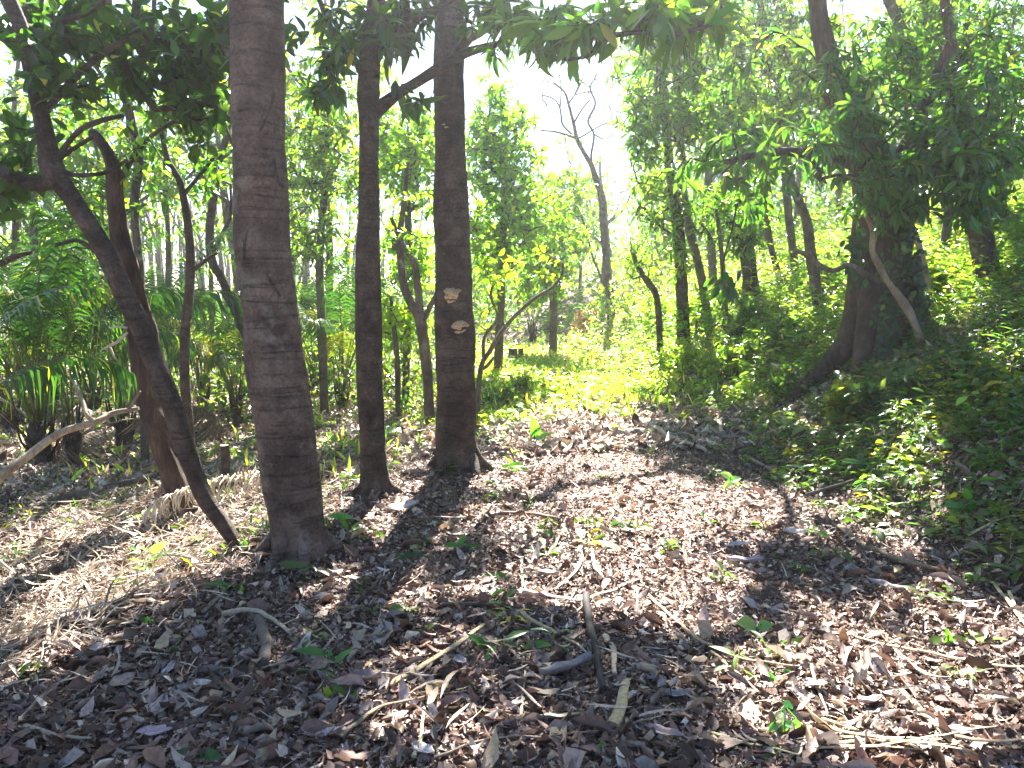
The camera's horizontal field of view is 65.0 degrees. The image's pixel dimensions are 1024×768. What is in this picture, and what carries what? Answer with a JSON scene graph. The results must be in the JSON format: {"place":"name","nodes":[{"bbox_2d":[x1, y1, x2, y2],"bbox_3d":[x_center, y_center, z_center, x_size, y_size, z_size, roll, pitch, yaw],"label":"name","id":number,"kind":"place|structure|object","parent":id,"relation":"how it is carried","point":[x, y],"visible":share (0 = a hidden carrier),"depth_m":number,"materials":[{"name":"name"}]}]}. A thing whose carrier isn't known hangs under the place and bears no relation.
{"place":"outdoors","nodes":[
{"label":"outdoors","id":0,"kind":"place"},
{"bbox_2d":[0,214,1023,767],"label":"ground","id":1,"kind":"structure","parent":0,"point":[658,458],"depth_m":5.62,"materials":[{"name":"brown plant"}]},
{"bbox_2d":[0,236,97,431],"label":"palm","id":2,"kind":"object","parent":1,"relation":"on","point":[5,424],"visible":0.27,"depth_m":11.68,"materials":[{"name":"green plant"}]},
{"bbox_2d":[0,230,103,406],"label":"palm","id":3,"kind":"object","parent":1,"relation":"on","point":[51,393],"visible":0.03,"depth_m":13.84,"materials":[{"name":"green plant"}]},
{"bbox_2d":[0,13,111,388],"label":"background tree","id":4,"kind":"object","parent":1,"relation":"on","point":[17,227],"visible":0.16,"depth_m":16.45,"materials":[{"name":"green plant"}]},
{"bbox_2d":[0,68,127,375],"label":"background tree","id":5,"kind":"object","parent":1,"relation":"on","point":[33,195],"visible":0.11,"depth_m":16.61,"materials":[{"name":"green plant"}]},
{"bbox_2d":[0,236,136,434],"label":"palm","id":6,"kind":"object","parent":1,"relation":"on","point":[107,366],"visible":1,"depth_m":5.65,"materials":[{"name":"green plant"}]},
{"bbox_2d":[0,375,140,482],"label":"fallen bough","id":7,"kind":"object","parent":1,"relation":"on","point":[19,462],"visible":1,"depth_m":5.38,"materials":[{"name":"brown wood"}]},
{"bbox_2d":[0,240,178,422],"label":"palm","id":8,"kind":"object","parent":1,"relation":"on","point":[98,400],"visible":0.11,"depth_m":13.26,"materials":[{"name":"green plant"}]},
{"bbox_2d":[27,472,160,509],"bbox_3d":[-3.993,1.053,8.022,0.219,0.152,1.607,4,8,33],"label":"fallen log","id":9,"kind":"object","parent":1,"relation":"on","point":[142,479],"visible":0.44,"depth_m":7.74,"materials":[{"name":"brown wood"}]},
{"bbox_2d":[0,250,198,464],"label":"palm","id":10,"kind":"object","parent":1,"relation":"on","point":[74,440],"visible":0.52,"depth_m":8.67,"materials":[{"name":"green plant"}]},
{"bbox_2d":[0,171,199,464],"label":"palm","id":11,"kind":"object","parent":1,"relation":"on","point":[34,436],"visible":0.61,"depth_m":9.02,"materials":[{"name":"green plant"}]},
{"bbox_2d":[31,62,187,388],"bbox_3d":[-7.768,-2.982,15.667,2.866,6.580,2.977,0,6,0],"label":"background tree","id":12,"kind":"object","parent":1,"relation":"on","point":[106,132],"visible":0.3,"depth_m":15.43,"materials":[{"name":"green plant"}]},
{"bbox_2d":[47,0,180,461],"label":"slender tree","id":13,"kind":"object","parent":1,"relation":"on","point":[136,207],"visible":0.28,"depth_m":8.80,"materials":[{"name":"green plant"}]},
{"bbox_2d":[19,21,209,377],"bbox_3d":[-8.688,-4.007,18.148,3.544,8.144,3.611,0,6,0],"label":"background tree","id":14,"kind":"object","parent":1,"relation":"on","point":[144,198],"visible":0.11,"depth_m":17.86,"materials":[{"name":"green plant"}]},
{"bbox_2d":[19,241,216,329],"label":"palm","id":15,"kind":"object","parent":1,"relation":"on","point":[181,267],"visible":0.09,"depth_m":15.64,"materials":[{"name":"green plant"}]},
{"bbox_2d":[0,0,243,552],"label":"leaning tree","id":16,"kind":"object","parent":1,"relation":"on","point":[75,30],"visible":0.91,"depth_m":4.77,"materials":[{"name":"brown plant"}]},
{"bbox_2d":[6,202,242,469],"bbox_3d":[-4.745,-0.373,10.125,2.920,3.503,2.985,0,6,0],"label":"palm","id":17,"kind":"object","parent":1,"relation":"on","point":[217,426],"visible":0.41,"depth_m":10.00,"materials":[{"name":"green plant"}]},
{"bbox_2d":[88,119,197,515],"bbox_3d":[-2.999,-0.454,6.670,0.878,3.469,0.586,4,7,30],"label":"split trunk tree","id":18,"kind":"object","parent":1,"relation":"on","point":[169,467],"visible":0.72,"depth_m":6.67,"materials":[{"name":"brown plant"}]},
{"bbox_2d":[70,19,232,371],"bbox_3d":[-8.301,-4.523,19.264,3.904,8.814,3.764,-5,8,-35],"label":"background tree","id":19,"kind":"object","parent":1,"relation":"on","point":[168,243],"visible":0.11,"depth_m":19.34,"materials":[{"name":"green plant"}]},
{"bbox_2d":[81,266,229,419],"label":"palm","id":20,"kind":"object","parent":1,"relation":"on","point":[148,277],"visible":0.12,"depth_m":12.32,"materials":[{"name":"green plant"}]},
{"bbox_2d":[109,0,232,444],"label":"slender tree","id":21,"kind":"object","parent":1,"relation":"on","point":[192,267],"visible":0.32,"depth_m":7.64,"materials":[{"name":"brown plant"}]},
{"bbox_2d":[146,269,249,409],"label":"palm","id":22,"kind":"object","parent":1,"relation":"on","point":[202,384],"visible":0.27,"depth_m":13.02,"materials":[{"name":"green plant"}]},
{"bbox_2d":[142,470,261,529],"bbox_3d":[-2.588,0.965,7.089,0.320,0.313,1.474,4,8,34],"label":"dry palm frond","id":23,"kind":"object","parent":1,"relation":"on","point":[160,507],"visible":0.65,"depth_m":6.76,"materials":[{"name":"beige plant"}]},
{"bbox_2d":[187,0,242,337],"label":"slender tree","id":24,"kind":"object","parent":1,"relation":"on","point":[214,184],"visible":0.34,"depth_m":10.61,"materials":[{"name":"brown plant"}]},
{"bbox_2d":[0,305,435,429],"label":"understory","id":25,"kind":"object","parent":1,"relation":"on","point":[386,367],"visible":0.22,"depth_m":13.07,"materials":[{"name":"green plant"}]},
{"bbox_2d":[141,72,302,356],"bbox_3d":[-7.255,-4.786,20.370,4.190,8.994,3.718,-5,8,-35],"label":"background tree","id":26,"kind":"object","parent":1,"relation":"on","point":[192,194],"visible":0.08,"depth_m":20.39,"materials":[{"name":"green plant"}]},
{"bbox_2d":[144,74,315,367],"bbox_3d":[-6.787,-4.335,19.544,3.467,8.274,3.799,2,7,20],"label":"background tree","id":27,"kind":"object","parent":1,"relation":"on","point":[224,193],"visible":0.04,"depth_m":19.21,"materials":[{"name":"green plant"}]},
{"bbox_2d":[165,289,306,426],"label":"palm","id":28,"kind":"object","parent":1,"relation":"on","point":[212,359],"visible":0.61,"depth_m":11.49,"materials":[{"name":"green plant"}]},
{"bbox_2d":[124,0,384,205],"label":"background tree","id":29,"kind":"object","parent":1,"relation":"on","point":[299,114],"visible":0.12,"depth_m":14.00,"materials":[{"name":"green plant"}]},
{"bbox_2d":[221,607,290,633],"bbox_3d":[-1.157,1.101,3.766,0.507,0.056,0.146,5,8,35],"label":"stick","id":30,"kind":"object","parent":1,"relation":"on","point":[233,611],"visible":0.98,"depth_m":3.85,"materials":[{"name":"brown wood"}]},
{"bbox_2d":[254,615,273,666],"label":"stick","id":31,"kind":"object","parent":1,"relation":"on","point":[264,636],"visible":0.99,"depth_m":3.44,"materials":[{"name":"grey wood"}]},
{"bbox_2d":[189,0,346,579],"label":"ringed bark tree","id":32,"kind":"object","parent":1,"relation":"on","point":[252,59],"visible":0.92,"depth_m":4.50,"materials":[{"name":"brown plant"}]},
{"bbox_2d":[214,235,354,385],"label":"palm","id":33,"kind":"object","parent":1,"relation":"on","point":[306,288],"visible":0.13,"depth_m":14.84,"materials":[{"name":"green plant"}]},
{"bbox_2d":[221,0,400,379],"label":"background tree","id":34,"kind":"object","parent":1,"relation":"on","point":[290,78],"visible":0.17,"depth_m":16.01,"materials":[{"name":"green plant"}]},
{"bbox_2d":[241,264,386,396],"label":"palm","id":35,"kind":"object","parent":1,"relation":"on","point":[311,376],"visible":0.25,"depth_m":14.55,"materials":[{"name":"green plant"}]},
{"bbox_2d":[288,141,341,287],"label":"background tree","id":36,"kind":"object","parent":1,"relation":"on","point":[296,264],"visible":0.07,"depth_m":20.66,"materials":[{"name":"green plant"}]},
{"bbox_2d":[285,76,358,414],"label":"bushy tree","id":37,"kind":"object","parent":1,"relation":"on","point":[326,162],"visible":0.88,"depth_m":12.05,"materials":[{"name":"green plant"}]},
{"bbox_2d":[293,646,351,663],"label":"seedling","id":38,"kind":"object","parent":1,"relation":"on","point":[315,651],"visible":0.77,"depth_m":3.33,"materials":[{"name":"green plant"}]},
{"bbox_2d":[297,251,410,408],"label":"palm","id":39,"kind":"object","parent":1,"relation":"on","point":[314,325],"visible":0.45,"depth_m":12.68,"materials":[{"name":"green plant"}]},
{"bbox_2d":[0,325,750,585],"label":"grass","id":40,"kind":"structure","parent":1,"relation":"on","point":[634,398],"depth_m":11.30,"materials":[{"name":"green plant"}]},
{"bbox_2d":[317,61,433,235],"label":"background tree","id":41,"kind":"object","parent":1,"relation":"on","point":[382,210],"visible":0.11,"depth_m":23.02,"materials":[{"name":"green plant"}]},
{"bbox_2d":[338,690,465,737],"bbox_3d":[-0.415,1.181,2.934,0.527,0.022,0.120,-5,8,-38],"label":"stick","id":42,"kind":"object","parent":1,"relation":"on","point":[342,734],"visible":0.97,"depth_m":2.91,"materials":[{"name":"brown wood"}]},
{"bbox_2d":[379,95,434,406],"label":"bushy tree","id":43,"kind":"object","parent":1,"relation":"on","point":[411,144],"visible":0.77,"depth_m":12.46,"materials":[{"name":"green plant"}]},
{"bbox_2d":[381,291,433,420],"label":"bushy tree","id":44,"kind":"object","parent":1,"relation":"on","point":[395,316],"visible":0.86,"depth_m":11.48,"materials":[{"name":"green plant"}]},
{"bbox_2d":[286,0,530,500],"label":"forked tree","id":45,"kind":"object","parent":1,"relation":"on","point":[375,36],"visible":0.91,"depth_m":5.82,"materials":[{"name":"brown plant"}]},
{"bbox_2d":[379,159,498,423],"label":"crooked tree","id":46,"kind":"object","parent":1,"relation":"on","point":[418,312],"visible":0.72,"depth_m":9.48,"materials":[{"name":"brown plant"}]},
{"bbox_2d":[385,609,510,685],"bbox_3d":[-0.236,1.119,3.462,0.053,0.032,0.861,4,8,33],"label":"stick","id":47,"kind":"object","parent":1,"relation":"on","point":[421,666],"visible":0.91,"depth_m":3.35,"materials":[{"name":"brown wood"}]},
{"bbox_2d":[483,383,521,406],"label":"bush","id":48,"kind":"object","parent":1,"relation":"on","point":[508,392],"visible":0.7,"depth_m":10.95,"materials":[{"name":"green plant"}]},
{"bbox_2d":[0,179,1023,683],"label":"undergrowth","id":49,"kind":"object","parent":1,"relation":"on","point":[818,319],"visible":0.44,"depth_m":8.46,"materials":[{"name":"green plant"}]},
{"bbox_2d":[0,334,1023,739],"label":"straw","id":50,"kind":"object","parent":1,"relation":"on","point":[42,626],"visible":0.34,"depth_m":5.10,"materials":[{"name":"beige plant"}]},
{"bbox_2d":[465,73,574,370],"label":"bushy tree","id":51,"kind":"object","parent":1,"relation":"on","point":[499,151],"visible":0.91,"depth_m":14.31,"materials":[{"name":"green plant"}]},
{"bbox_2d":[507,369,537,396],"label":"bush","id":52,"kind":"object","parent":1,"relation":"on","point":[523,382],"visible":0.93,"depth_m":11.60,"materials":[{"name":"green plant"}]},
{"bbox_2d":[473,240,572,419],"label":"bent sapling","id":53,"kind":"object","parent":1,"relation":"on","point":[494,280],"visible":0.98,"depth_m":9.55,"materials":[{"name":"green plant"}]},
{"bbox_2d":[433,730,613,758],"bbox_3d":[0.042,1.200,2.719,0.628,0.024,0.081,-2,7,-13],"label":"stick","id":54,"kind":"object","parent":1,"relation":"on","point":[467,744],"visible":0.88,"depth_m":2.72,"materials":[{"name":"brown wood"}]},
{"bbox_2d":[486,250,572,342],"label":"palm","id":55,"kind":"object","parent":1,"relation":"on","point":[532,330],"visible":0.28,"depth_m":23.41,"materials":[{"name":"green plant"}]},
{"bbox_2d":[506,166,597,353],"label":"bushy tree","id":56,"kind":"object","parent":1,"relation":"on","point":[555,294],"visible":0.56,"depth_m":18.51,"materials":[{"name":"green plant"}]},
{"bbox_2d":[539,651,591,674],"bbox_3d":[0.214,1.119,3.215,0.241,0.051,0.095,-6,9,-43],"label":"stick","id":57,"kind":"object","parent":1,"relation":"on","point":[563,666],"visible":1,"depth_m":3.22,"materials":[{"name":"grey wood"}]},
{"bbox_2d":[532,62,616,322],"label":"bare dead tree","id":58,"kind":"object","parent":1,"relation":"on","point":[606,260],"visible":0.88,"depth_m":20.46,"materials":[{"name":"grey wood"}]},
{"bbox_2d":[533,132,615,292],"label":"background tree","id":59,"kind":"object","parent":1,"relation":"on","point":[587,209],"visible":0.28,"depth_m":27.84,"materials":[{"name":"green plant"}]},
{"bbox_2d":[426,0,752,478],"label":"straight tree","id":60,"kind":"object","parent":1,"relation":"on","point":[561,36],"visible":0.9,"depth_m":6.61,"materials":[{"name":"brown plant"}]},
{"bbox_2d":[703,203,749,306],"bbox_3d":[1.634,-0.976,6.127,0.208,0.785,0.414,6,9,44],"label":"hanging sprig","id":61,"kind":"object","parent":60,"relation":"hanging from","point":[730,293],"visible":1,"depth_m":6.11,"materials":[{"name":"green plant"}]},
{"bbox_2d":[582,591,606,689],"bbox_3d":[0.353,1.102,3.528,0.047,0.056,1.004,0,7,2],"label":"stick","id":62,"kind":"object","parent":1,"relation":"on","point":[589,620],"visible":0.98,"depth_m":3.46,"materials":[{"name":"brown wood"}]},
{"bbox_2d":[557,155,631,289],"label":"background tree","id":63,"kind":"object","parent":1,"relation":"on","point":[614,216],"visible":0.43,"depth_m":26.45,"materials":[{"name":"green plant"}]},
{"bbox_2d":[584,285,612,327],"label":"bush","id":64,"kind":"object","parent":1,"relation":"on","point":[601,316],"visible":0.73,"depth_m":20.35,"materials":[{"name":"green plant"}]},
{"bbox_2d":[606,678,630,726],"bbox_3d":[0.402,1.161,2.946,0.055,0.023,0.340,2,7,18],"label":"bark piece","id":65,"kind":"object","parent":1,"relation":"on","point":[616,717],"visible":0.94,"depth_m":2.90,"materials":[{"name":"brown wood"}]},
{"bbox_2d":[602,277,646,328],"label":"bush","id":66,"kind":"object","parent":1,"relation":"on","point":[623,304],"visible":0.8,"depth_m":18.85,"materials":[{"name":"green plant"}]},
{"bbox_2d":[610,223,671,359],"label":"tree","id":67,"kind":"object","parent":1,"relation":"on","point":[632,258],"visible":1,"depth_m":13.37,"materials":[{"name":"green plant"}]},
{"bbox_2d":[627,282,670,331],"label":"bush","id":68,"kind":"object","parent":1,"relation":"on","point":[649,312],"visible":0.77,"depth_m":16.15,"materials":[{"name":"green plant"}]},
{"bbox_2d":[609,48,732,292],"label":"tree","id":69,"kind":"object","parent":1,"relation":"on","point":[712,259],"visible":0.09,"depth_m":17.54,"materials":[{"name":"green plant"}]},
{"bbox_2d":[605,5,756,318],"bbox_3d":[2.687,-3.662,12.508,2.691,5.955,2.033,-4,8,-33],"label":"tree","id":70,"kind":"object","parent":1,"relation":"on","point":[646,131],"visible":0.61,"depth_m":12.04,"materials":[{"name":"green plant"}]},
{"bbox_2d":[656,337,709,376],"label":"bush","id":71,"kind":"object","parent":1,"relation":"on","point":[683,357],"visible":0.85,"depth_m":11.75,"materials":[{"name":"green plant"}]},
{"bbox_2d":[670,283,728,337],"bbox_3d":[3.102,-1.179,13.303,0.982,1.004,0.901,0,6,0],"label":"bush","id":72,"kind":"object","parent":1,"relation":"on","point":[690,308],"visible":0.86,"depth_m":13.25,"materials":[{"name":"green plant"}]},
{"bbox_2d":[636,177,784,332],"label":"tree","id":73,"kind":"object","parent":1,"relation":"on","point":[718,236],"visible":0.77,"depth_m":12.85,"materials":[{"name":"green plant"}]},
{"bbox_2d":[693,336,770,377],"bbox_3d":[2.949,-0.342,10.749,0.820,0.600,0.772,-3,7,-27],"label":"bush","id":74,"kind":"object","parent":1,"relation":"on","point":[718,357],"visible":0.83,"depth_m":10.68,"materials":[{"name":"green plant"}]},
{"bbox_2d":[715,290,772,337],"bbox_3d":[3.568,-1.062,12.306,0.868,0.758,0.688,1,7,13],"label":"bush","id":75,"kind":"object","parent":1,"relation":"on","point":[740,315],"visible":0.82,"depth_m":12.22,"materials":[{"name":"green plant"}]},
{"bbox_2d":[680,0,812,299],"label":"tree","id":76,"kind":"object","parent":1,"relation":"on","point":[744,251],"visible":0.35,"depth_m":13.10,"materials":[{"name":"green plant"}]},
{"bbox_2d":[687,0,858,277],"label":"tree","id":77,"kind":"object","parent":1,"relation":"on","point":[783,53],"visible":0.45,"depth_m":10.85,"materials":[{"name":"green plant"}]},
{"bbox_2d":[753,135,802,275],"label":"tree","id":78,"kind":"object","parent":1,"relation":"on","point":[769,238],"visible":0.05,"depth_m":15.74,"materials":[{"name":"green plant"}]},
{"bbox_2d":[697,0,861,262],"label":"background tree","id":79,"kind":"object","parent":1,"relation":"on","point":[815,110],"visible":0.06,"depth_m":18.82,"materials":[{"name":"green plant"}]},
{"bbox_2d":[605,0,957,350],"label":"tree","id":80,"kind":"object","parent":1,"relation":"on","point":[676,132],"visible":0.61,"depth_m":12.60,"materials":[{"name":"green plant"}]},
{"bbox_2d":[754,312,811,357],"bbox_3d":[3.498,-0.632,10.445,0.606,0.608,0.675,-6,9,-40],"label":"bush","id":81,"kind":"object","parent":1,"relation":"on","point":[775,332],"visible":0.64,"depth_m":10.34,"materials":[{"name":"green plant"}]},
{"bbox_2d":[753,361,814,402],"bbox_3d":[2.944,0.000,8.606,0.646,0.490,0.582,-6,9,-43],"label":"bush","id":82,"kind":"object","parent":1,"relation":"on","point":[787,383],"visible":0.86,"depth_m":8.48,"materials":[{"name":"green plant"}]},
{"bbox_2d":[769,700,800,732],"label":"seedling","id":83,"kind":"object","parent":1,"relation":"on","point":[773,727],"visible":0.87,"depth_m":2.77,"materials":[{"name":"green plant"}]},
{"bbox_2d":[746,84,829,312],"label":"tree","id":84,"kind":"object","parent":1,"relation":"on","point":[810,248],"visible":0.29,"depth_m":11.27,"materials":[{"name":"green plant"}]},
{"bbox_2d":[791,263,846,299],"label":"bush","id":85,"kind":"object","parent":1,"relation":"on","point":[800,279],"visible":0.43,"depth_m":12.14,"materials":[{"name":"green plant"}]},
{"bbox_2d":[658,0,1023,401],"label":"buttress tree","id":86,"kind":"object","parent":1,"relation":"on","point":[872,311],"visible":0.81,"depth_m":7.47,"materials":[{"name":"green plant"}]},
{"bbox_2d":[793,248,881,285],"bbox_3d":[3.288,-1.183,8.119,0.907,0.378,0.061,0,6,0],"label":"liana","id":87,"kind":"object","parent":86,"relation":"hanging from","point":[876,280],"visible":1,"depth_m":8.10,"materials":[{"name":"brown plant"}]},
{"bbox_2d":[861,157,924,346],"bbox_3d":[3.861,-1.169,8.092,0.780,2.190,0.134,0,7,1],"label":"liana","id":88,"kind":"object","parent":86,"relation":"hanging from","point":[904,304],"visible":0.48,"depth_m":8.06,"materials":[{"name":"brown plant"}]},
{"bbox_2d":[820,373,869,424],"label":"bush","id":89,"kind":"object","parent":1,"relation":"on","point":[835,403],"visible":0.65,"depth_m":7.26,"materials":[{"name":"green plant"}]},
{"bbox_2d":[838,379,894,417],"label":"bush","id":90,"kind":"object","parent":1,"relation":"on","point":[866,392],"visible":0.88,"depth_m":7.09,"materials":[{"name":"green plant"}]},
{"bbox_2d":[836,524,945,571],"bbox_3d":[2.196,0.982,4.841,0.214,0.055,0.846,-2,7,-19],"label":"stick","id":91,"kind":"object","parent":1,"relation":"on","point":[842,528],"visible":0.94,"depth_m":4.68,"materials":[{"name":"brown wood"}]},
{"bbox_2d":[872,367,936,405],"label":"bush","id":92,"kind":"object","parent":1,"relation":"on","point":[905,384],"visible":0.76,"depth_m":6.92,"materials":[{"name":"green plant"}]},
{"bbox_2d":[842,0,1005,231],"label":"background tree","id":93,"kind":"object","parent":1,"relation":"on","point":[931,12],"visible":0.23,"depth_m":14.29,"materials":[{"name":"green plant"}]},
{"bbox_2d":[899,689,970,756],"bbox_3d":[1.481,1.190,2.833,0.048,0.032,0.482,0,6,0],"label":"stick","id":94,"kind":"object","parent":1,"relation":"on","point":[935,724],"visible":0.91,"depth_m":2.80,"materials":[{"name":"brown wood"}]},
{"bbox_2d":[846,0,1023,259],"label":"tree","id":95,"kind":"object","parent":1,"relation":"on","point":[900,43],"visible":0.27,"depth_m":10.92,"materials":[{"name":"green plant"}]},
{"bbox_2d":[928,257,971,290],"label":"bush","id":96,"kind":"object","parent":1,"relation":"on","point":[960,268],"visible":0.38,"depth_m":10.07,"materials":[{"name":"green plant"}]},
{"bbox_2d":[881,0,1022,82],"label":"tree","id":97,"kind":"object","parent":1,"relation":"on","point":[897,20],"visible":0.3,"depth_m":14.28,"materials":[{"name":"green plant"}]},
{"bbox_2d":[897,0,1023,290],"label":"tree","id":98,"kind":"object","parent":1,"relation":"on","point":[947,31],"visible":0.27,"depth_m":9.42,"materials":[{"name":"green plant"}]},
{"bbox_2d":[943,487,995,512],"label":"seedling","id":99,"kind":"object","parent":1,"relation":"on","point":[968,495],"visible":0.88,"depth_m":5.01,"materials":[{"name":"green plant"}]},
{"bbox_2d":[952,352,1020,391],"bbox_3d":[3.855,-0.069,6.477,0.495,0.378,0.415,0,6,0],"label":"bush","id":100,"kind":"object","parent":1,"relation":"on","point":[983,367],"visible":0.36,"depth_m":6.46,"materials":[{"name":"green plant"}]},
{"bbox_2d":[956,0,1023,105],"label":"background tree","id":101,"kind":"object","parent":1,"relation":"on","point":[1017,20],"visible":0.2,"depth_m":21.12,"materials":[{"name":"green plant"}]},
{"bbox_2d":[975,90,1023,232],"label":"tree","id":102,"kind":"object","parent":1,"relation":"on","point":[1019,125],"visible":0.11,"depth_m":11.41,"materials":[{"name":"green plant"}]},
{"bbox_2d":[0,0,1023,360],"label":"wood","id":103,"kind":"object","parent":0,"point":[824,200],"depth_m":32.51,"materials":[{"name":"green plant"}]},
{"bbox_2d":[0,0,1023,296],"label":"sky","id":104,"kind":"structure","parent":0,"point":[474,65],"materials":[{"name":"white"}]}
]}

